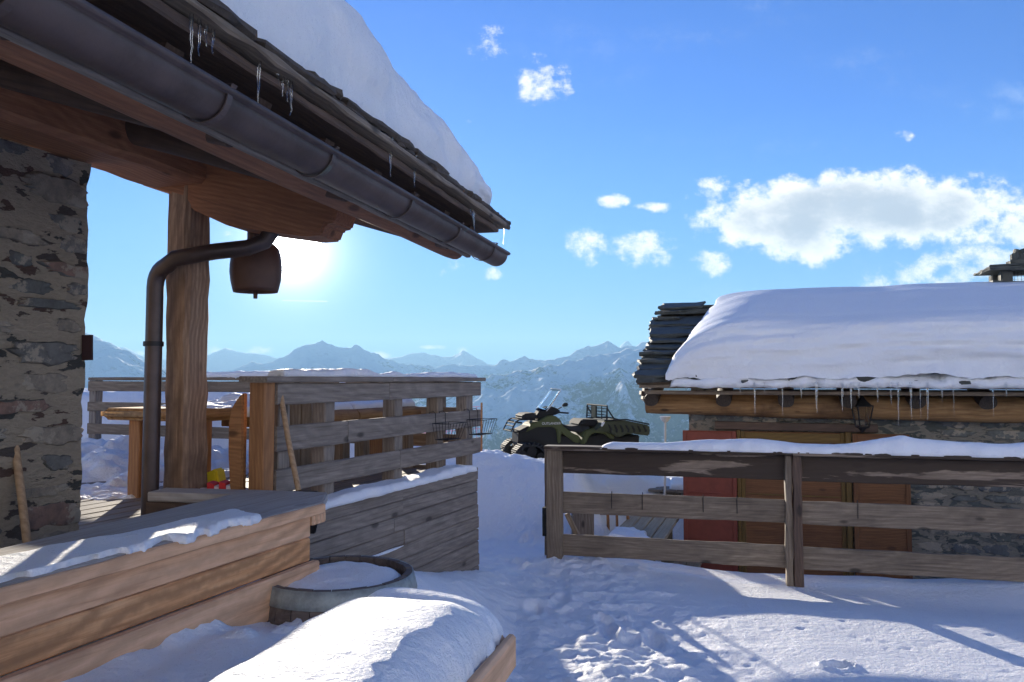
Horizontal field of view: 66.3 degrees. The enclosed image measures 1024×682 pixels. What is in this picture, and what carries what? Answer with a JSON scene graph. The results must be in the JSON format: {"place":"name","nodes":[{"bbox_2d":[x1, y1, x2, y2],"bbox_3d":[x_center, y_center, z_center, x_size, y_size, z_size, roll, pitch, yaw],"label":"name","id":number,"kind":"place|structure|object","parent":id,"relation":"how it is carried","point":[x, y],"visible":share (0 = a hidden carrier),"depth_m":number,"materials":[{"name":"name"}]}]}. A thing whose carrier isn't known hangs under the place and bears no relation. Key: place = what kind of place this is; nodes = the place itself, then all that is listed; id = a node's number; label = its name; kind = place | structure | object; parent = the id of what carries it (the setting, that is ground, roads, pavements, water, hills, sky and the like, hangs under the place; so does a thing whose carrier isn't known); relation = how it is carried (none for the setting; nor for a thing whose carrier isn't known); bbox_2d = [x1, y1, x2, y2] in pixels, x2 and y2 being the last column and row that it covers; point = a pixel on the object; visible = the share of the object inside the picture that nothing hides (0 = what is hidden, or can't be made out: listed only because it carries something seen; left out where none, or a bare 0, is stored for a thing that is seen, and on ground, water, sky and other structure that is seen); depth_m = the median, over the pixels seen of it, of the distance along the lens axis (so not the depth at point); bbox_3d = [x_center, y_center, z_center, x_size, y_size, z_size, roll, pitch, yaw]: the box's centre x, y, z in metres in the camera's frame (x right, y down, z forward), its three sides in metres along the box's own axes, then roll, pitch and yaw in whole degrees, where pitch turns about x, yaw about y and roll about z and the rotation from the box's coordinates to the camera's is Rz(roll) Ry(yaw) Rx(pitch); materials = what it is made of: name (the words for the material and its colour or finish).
{"place":"outdoors","nodes":[
{"label":"outdoors","id":0,"kind":"place"},
{"bbox_2d":[85,333,647,401],"bbox_3d":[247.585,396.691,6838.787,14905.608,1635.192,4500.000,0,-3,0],"label":"mountain","id":1,"kind":"structure","parent":0,"point":[321,354],"depth_m":8023.97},
{"bbox_2d":[119,341,632,371],"bbox_3d":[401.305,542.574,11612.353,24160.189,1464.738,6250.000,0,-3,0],"label":"mountain","id":2,"kind":"structure","parent":0,"point":[225,360],"depth_m":13003.08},
{"bbox_2d":[0,388,1023,681],"bbox_3d":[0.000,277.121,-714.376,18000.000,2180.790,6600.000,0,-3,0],"label":"snow ground","id":3,"kind":"structure","parent":0,"point":[574,618],"depth_m":5.11,"materials":[{"name":"white snow"}]},
{"bbox_2d":[0,0,510,547],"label":"chalet","id":4,"kind":"object","parent":3,"relation":"on","point":[130,90],"visible":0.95,"depth_m":3.46,"materials":[{"name":"brown wood"}]},
{"bbox_2d":[190,12,193,62],"bbox_3d":[-0.876,-0.857,2.150,0.021,0.191,0.021,-1,-3,22],"label":"icicle","id":5,"kind":"object","parent":4,"relation":"hanging from","point":[191,25],"visible":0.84,"depth_m":2.15,"materials":[{"name":"white"}]},
{"bbox_2d":[197,18,201,55],"bbox_3d":[-0.871,-0.870,2.179,0.021,0.161,0.021,1,-3,-22],"label":"icicle","id":6,"kind":"object","parent":4,"relation":"hanging from","point":[199,27],"visible":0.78,"depth_m":2.17,"materials":[{"name":"white"}]},
{"bbox_2d":[204,23,207,46],"bbox_3d":[-0.861,-0.889,2.210,0.021,0.121,0.021,1,-3,-22],"label":"icicle","id":7,"kind":"object","parent":4,"relation":"hanging from","point":[206,29],"visible":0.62,"depth_m":2.21,"materials":[{"name":"white"}]},
{"bbox_2d":[211,28,214,53],"bbox_3d":[-0.854,-0.882,2.237,0.021,0.131,0.021,-1,-3,22],"label":"icicle","id":8,"kind":"object","parent":4,"relation":"hanging from","point":[213,32],"visible":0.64,"depth_m":2.23,"materials":[{"name":"white"}]},
{"bbox_2d":[229,232,281,298],"bbox_3d":[-1.432,-0.521,4.391,0.288,0.570,0.216,0,-3,0],"label":"hanging bell","id":9,"kind":"object","parent":4,"relation":"hanging from","point":[256,274],"visible":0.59,"depth_m":4.30,"materials":[{"name":"metal"}]},
{"bbox_2d":[257,59,261,97],"bbox_3d":[-0.792,-0.838,2.455,0.021,0.203,0.021,-1,-3,21],"label":"icicle","id":10,"kind":"object","parent":4,"relation":"hanging from","point":[258,71],"visible":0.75,"depth_m":2.45,"materials":[{"name":"white"}]},
{"bbox_2d":[281,76,284,95],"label":"icicle","id":11,"kind":"object","parent":4,"relation":"hanging from","point":[283,79],"visible":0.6,"depth_m":2.59,"materials":[{"name":"white"}]},
{"bbox_2d":[286,78,288,101],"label":"icicle","id":12,"kind":"object","parent":4,"relation":"hanging from","point":[287,82],"visible":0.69,"depth_m":2.62,"materials":[{"name":"white"}]},
{"bbox_2d":[289,80,292,115],"bbox_3d":[-0.744,-0.843,2.641,0.021,0.172,0.021,1,-3,-23],"label":"icicle","id":13,"kind":"object","parent":4,"relation":"hanging from","point":[291,85],"visible":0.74,"depth_m":2.64,"materials":[{"name":"white"}]},
{"bbox_2d":[220,0,491,204],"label":"roof snow","id":14,"kind":"structure","parent":4,"relation":"on","point":[335,43],"depth_m":3.19,"materials":[{"name":"white snow"}]},
{"bbox_2d":[389,137,392,175],"bbox_3d":[-0.531,-0.804,3.431,0.021,0.172,0.021,-1,-3,23],"label":"icicle","id":15,"kind":"object","parent":4,"relation":"hanging from","point":[390,158],"visible":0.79,"depth_m":3.43,"materials":[{"name":"white"}]},
{"bbox_2d":[414,155,416,184],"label":"icicle","id":16,"kind":"object","parent":4,"relation":"hanging from","point":[415,171],"visible":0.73,"depth_m":3.70,"materials":[{"name":"white"}]},
{"bbox_2d":[78,464,478,571],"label":"wooden deck","id":17,"kind":"structure","parent":3,"relation":"on","point":[432,526],"depth_m":5.35,"materials":[{"name":"grey wood"}]},
{"bbox_2d":[13,445,31,542],"bbox_3d":[-2.082,0.621,3.311,0.393,0.739,0.147,-1,-3,27],"label":"wooden plank","id":18,"kind":"object","parent":17,"relation":"on","point":[22,500],"visible":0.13,"depth_m":3.32,"materials":[{"name":"brown wood"}]},
{"bbox_2d":[80,481,162,499],"bbox_3d":[-2.720,0.988,5.138,1.100,0.068,0.840,0,-3,0],"label":"snow patch","id":19,"kind":"object","parent":17,"relation":"on","point":[98,491],"visible":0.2,"depth_m":5.04,"materials":[{"name":"white snow"}]},
{"bbox_2d":[0,488,327,681],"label":"box bench","id":20,"kind":"object","parent":17,"relation":"on","point":[53,613],"visible":0.92,"depth_m":2.65,"materials":[{"name":"brown wood"}]},
{"bbox_2d":[0,509,261,582],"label":"bench snow","id":21,"kind":"structure","parent":20,"relation":"on","point":[42,560],"depth_m":2.53,"materials":[{"name":"white snow"}]},
{"bbox_2d":[81,435,248,486],"bbox_3d":[-3.350,0.932,6.512,2.900,0.314,2.500,0,-3,0],"label":"snow heap","id":22,"kind":"object","parent":17,"relation":"on","point":[102,459],"visible":0.25,"depth_m":6.00,"materials":[{"name":"white snow"}]},
{"bbox_2d":[207,467,225,481],"bbox_3d":[-1.698,0.837,4.417,0.160,0.240,0.100,0,-3,8],"label":"yellow bag","id":23,"kind":"object","parent":17,"relation":"on","point":[217,474],"visible":0.31,"depth_m":4.38,"materials":[{"name":"plastic"}]},
{"bbox_2d":[200,480,247,489],"bbox_3d":[-1.559,0.855,4.263,0.244,0.189,0.100,0,-3,0],"label":"striped cloth","id":24,"kind":"object","parent":17,"relation":"on","point":[223,484],"visible":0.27,"depth_m":4.23,"materials":[{"name":"red fabric"}]},
{"bbox_2d":[101,406,377,497],"bbox_3d":[-1.784,0.747,5.871,0.793,0.560,2.350,-1,-3,22],"label":"log table","id":25,"kind":"object","parent":17,"relation":"on","point":[133,416],"visible":0.28,"depth_m":4.91,"materials":[{"name":"brown wood"}]},
{"bbox_2d":[161,382,349,407],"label":"snow","id":26,"kind":"structure","parent":25,"relation":"on","point":[228,400],"depth_m":5.23,"materials":[{"name":"white snow"}]},
{"bbox_2d":[87,377,455,465],"bbox_3d":[-2.441,0.749,7.579,4.502,0.803,0.124,-1,-3,22],"label":"deck railing","id":27,"kind":"object","parent":17,"relation":"on","point":[96,406],"visible":0.27,"depth_m":8.16,"materials":[{"name":"brown wood"}]},
{"bbox_2d":[207,371,268,377],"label":"rail snow","id":28,"kind":"structure","parent":27,"relation":"on","point":[234,374],"depth_m":7.64,"materials":[{"name":"white snow"}]},
{"bbox_2d":[221,409,359,480],"bbox_3d":[-1.511,0.748,5.465,0.333,0.519,1.032,-1,-3,26],"label":"log bench","id":29,"kind":"object","parent":17,"relation":"on","point":[341,451],"visible":0.12,"depth_m":5.74,"materials":[{"name":"brown wood"}]},
{"bbox_2d":[247,402,352,416],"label":"bench snow","id":30,"kind":"structure","parent":29,"relation":"on","point":[340,405],"depth_m":5.77,"materials":[{"name":"white snow"}]},
{"bbox_2d":[280,395,317,533],"bbox_3d":[-1.176,0.615,4.140,0.344,0.777,0.137,-2,-3,35],"label":"shovel","id":31,"kind":"object","parent":17,"relation":"on","point":[313,528],"visible":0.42,"depth_m":4.16,"materials":[{"name":"brown wood"}]},
{"bbox_2d":[289,403,311,467],"bbox_3d":[-1.436,0.627,5.016,0.144,0.537,0.410,-1,-3,22],"label":"wooden box","id":32,"kind":"object","parent":17,"relation":"on","point":[300,413],"visible":0.16,"depth_m":5.04,"materials":[{"name":"brown wood"}]},
{"bbox_2d":[228,376,485,493],"bbox_3d":[-0.877,0.656,5.422,0.290,0.820,2.771,-1,-3,23],"label":"deck railing","id":33,"kind":"object","parent":17,"relation":"on","point":[322,434],"visible":0.9,"depth_m":4.74,"materials":[{"name":"brown wood"}]},
{"bbox_2d":[267,368,477,377],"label":"rail snow","id":34,"kind":"structure","parent":33,"relation":"on","point":[344,372],"depth_m":4.89,"materials":[{"name":"white snow"}]},
{"bbox_2d":[429,411,466,440],"bbox_3d":[-0.491,0.630,5.864,0.210,0.211,0.265,-1,-3,22],"label":"wire basket","id":35,"kind":"object","parent":33,"relation":"hanging from","point":[445,439],"visible":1,"depth_m":5.85,"materials":[{"name":"black metal"}]},
{"bbox_2d":[464,408,496,434],"bbox_3d":[-0.269,0.656,6.399,0.210,0.211,0.265,-1,-3,22],"label":"wire basket","id":36,"kind":"object","parent":33,"relation":"hanging from","point":[481,433],"visible":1,"depth_m":6.39,"materials":[{"name":"black metal"}]},
{"bbox_2d":[354,406,420,476],"bbox_3d":[-1.104,0.791,6.336,0.338,0.518,0.877,-1,-3,24],"label":"log bench","id":37,"kind":"object","parent":17,"relation":"on","point":[361,448],"visible":0.37,"depth_m":6.10,"materials":[{"name":"brown wood"}]},
{"bbox_2d":[344,399,414,408],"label":"bench snow","id":38,"kind":"structure","parent":37,"relation":"on","point":[372,404],"depth_m":6.17,"materials":[{"name":"white snow"}]},
{"bbox_2d":[373,545,403,555],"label":"crevice snow","id":39,"kind":"structure","parent":17,"relation":"on","point":[387,551],"depth_m":5.03,"materials":[{"name":"white snow"}]},
{"bbox_2d":[325,465,476,509],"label":"ledge snow","id":40,"kind":"structure","parent":17,"relation":"on","point":[360,493],"depth_m":5.19,"materials":[{"name":"white snow"}]},
{"bbox_2d":[261,555,416,624],"bbox_3d":[-0.745,1.353,3.358,0.724,0.725,0.724,0,-3,0],"label":"barrel","id":41,"kind":"object","parent":3,"relation":"on","point":[288,604],"visible":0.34,"depth_m":3.09,"materials":[{"name":"grey wood"}]},
{"bbox_2d":[287,561,400,591],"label":"snow","id":42,"kind":"structure","parent":41,"relation":"in","point":[341,575],"depth_m":3.34,"materials":[{"name":"white snow"}]},
{"bbox_2d":[446,403,482,450],"bbox_3d":[-1.244,1.386,10.695,1.739,1.075,0.027,1,-3,-17],"label":"safety net","id":43,"kind":"object","parent":3,"relation":"on","point":[476,426],"visible":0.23,"depth_m":10.94,"materials":[{"name":"orange plastic"}]},
{"bbox_2d":[467,634,515,681],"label":"snowy table","id":44,"kind":"object","parent":3,"relation":"on","point":[498,664],"visible":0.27,"depth_m":1.53,"materials":[{"name":"brown wood"}]},
{"bbox_2d":[209,597,495,681],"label":"snow","id":45,"kind":"structure","parent":44,"relation":"on","point":[376,639],"depth_m":1.33,"materials":[{"name":"white snow"}]},
{"bbox_2d":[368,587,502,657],"bbox_3d":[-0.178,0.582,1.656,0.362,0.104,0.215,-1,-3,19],"label":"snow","id":46,"kind":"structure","parent":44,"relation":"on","point":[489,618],"depth_m":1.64,"materials":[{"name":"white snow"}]},
{"bbox_2d":[500,388,649,457],"bbox_3d":[1.050,1.546,13.317,2.392,1.495,1.068,1,-3,-15],"label":"tracked quad","id":47,"kind":"object","parent":3,"relation":"on","point":[537,431],"visible":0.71,"depth_m":13.01,"materials":[{"name":"green paint"}]},
{"bbox_2d":[571,513,593,534],"bbox_3d":[0.731,2.001,8.112,0.260,0.629,0.240,0,-3,0],"label":"wooden stump post","id":48,"kind":"object","parent":3,"relation":"on","point":[584,523],"visible":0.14,"depth_m":8.02,"materials":[{"name":"brown wood"}]},
{"bbox_2d":[600,514,628,529],"bbox_3d":[1.118,2.338,9.088,0.442,0.857,0.421,0,-3,0],"label":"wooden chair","id":49,"kind":"object","parent":3,"relation":"on","point":[608,521],"visible":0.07,"depth_m":8.90,"materials":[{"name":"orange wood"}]},
{"bbox_2d":[619,516,678,562],"bbox_3d":[1.470,2.383,8.514,0.559,0.770,1.750,-1,-3,18],"label":"picnic table","id":50,"kind":"object","parent":3,"relation":"on","point":[657,527],"visible":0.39,"depth_m":8.56,"materials":[{"name":"grey wood"}]},
{"bbox_2d":[648,486,682,494],"bbox_3d":[2.358,2.494,11.492,0.594,0.740,0.900,-1,-3,18],"label":"snowy picnic table","id":51,"kind":"object","parent":3,"relation":"on","point":[668,491],"visible":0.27,"depth_m":11.15,"materials":[{"name":"grey wood"}]},
{"bbox_2d":[669,477,682,489],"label":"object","id":52,"kind":"structure","parent":51,"relation":"on","point":[675,483],"depth_m":11.22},
{"bbox_2d":[660,416,670,494],"bbox_3d":[1.928,1.914,9.818,0.140,1.935,0.140,0,-3,0],"label":"white pole","id":53,"kind":"object","parent":3,"relation":"on","point":[664,419],"visible":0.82,"depth_m":9.82,"materials":[{"name":"paint"}]},
{"bbox_2d":[672,561,701,566],"bbox_3d":[1.827,2.561,8.230,0.295,0.448,1.500,-1,-3,18],"label":"plank bench","id":54,"kind":"object","parent":3,"relation":"on","point":[689,563],"visible":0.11,"depth_m":8.25,"materials":[{"name":"grey wood"}]},
{"bbox_2d":[542,445,1023,586],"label":"fence","id":55,"kind":"object","parent":3,"relation":"on","point":[794,557],"visible":0.88,"depth_m":6.30,"materials":[{"name":"brown wood"}]},
{"bbox_2d":[602,436,1023,457],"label":"rail snow","id":56,"kind":"structure","parent":55,"relation":"on","point":[901,446],"depth_m":6.16,"materials":[{"name":"white snow"}]},
{"bbox_2d":[632,248,1023,578],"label":"stone hut","id":57,"kind":"object","parent":3,"relation":"on","point":[717,413],"visible":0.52,"depth_m":8.29,"materials":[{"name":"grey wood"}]},
{"bbox_2d":[741,431,847,575],"bbox_3d":[3.027,1.924,8.440,1.061,1.880,0.043,-1,-3,18],"label":"door","id":58,"kind":"structure","parent":57,"relation":"in","point":[824,536],"depth_m":8.44,"materials":[{"name":"brown wood"}]},
{"bbox_2d":[665,281,1023,379],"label":"roof snow","id":59,"kind":"structure","parent":57,"relation":"on","point":[971,330],"depth_m":7.91,"materials":[{"name":"white snow"}]},
{"bbox_2d":[670,373,1023,388],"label":"ice lip","id":60,"kind":"object","parent":57,"relation":"attached to","point":[940,381],"visible":0.62,"depth_m":7.63,"materials":[{"name":"white snow"}]},
{"bbox_2d":[754,382,755,401],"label":"icicle","id":61,"kind":"object","parent":60,"relation":"hanging from","point":[754,391],"visible":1,"depth_m":7.96,"materials":[{"name":"white"}]},
{"bbox_2d":[815,382,817,407],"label":"icicle","id":62,"kind":"object","parent":60,"relation":"hanging from","point":[816,383],"visible":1,"depth_m":7.77,"materials":[{"name":"white"}]},
{"bbox_2d":[840,382,842,410],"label":"icicle","id":63,"kind":"object","parent":60,"relation":"hanging from","point":[842,394],"visible":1,"depth_m":7.70,"materials":[{"name":"white"}]},
{"bbox_2d":[850,382,851,408],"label":"icicle","id":64,"kind":"object","parent":60,"relation":"hanging from","point":[851,395],"visible":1,"depth_m":7.68,"materials":[{"name":"white"}]},
{"bbox_2d":[897,382,898,426],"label":"icicle","id":65,"kind":"object","parent":60,"relation":"hanging from","point":[898,402],"visible":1,"depth_m":7.55,"materials":[{"name":"white"}]},
{"bbox_2d":[909,382,911,415],"bbox_3d":[3.825,0.577,7.513,0.024,0.360,0.024,1,-3,-23],"label":"icicle","id":66,"kind":"object","parent":60,"relation":"hanging from","point":[910,383],"visible":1,"depth_m":7.51,"materials":[{"name":"white"}]},
{"bbox_2d":[926,382,928,413],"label":"icicle","id":67,"kind":"object","parent":60,"relation":"hanging from","point":[927,383],"visible":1,"depth_m":7.47,"materials":[{"name":"white"}]},
{"bbox_2d":[851,395,873,431],"bbox_3d":[3.585,0.733,8.128,0.170,0.409,0.370,0,-3,0],"label":"wall lantern","id":68,"kind":"object","parent":57,"relation":"attached to","point":[862,409],"depth_m":7.98,"materials":[{"name":"black metal"}]},
{"bbox_2d":[84,0,1023,364],"label":"sky","id":69,"kind":"structure","parent":0,"point":[639,156],"materials":[{"name":"blue"}]},
{"bbox_2d":[85,339,1023,449],"bbox_3d":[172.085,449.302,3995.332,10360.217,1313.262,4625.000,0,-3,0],"label":"wooded mountain","id":70,"kind":"structure","parent":0,"point":[609,379],"depth_m":4706.70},
{"bbox_2d":[607,527,648,537],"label":"snow","id":71,"kind":"structure","parent":0,"point":[625,532],"depth_m":7.89,"materials":[{"name":"white snow"}]}
]}

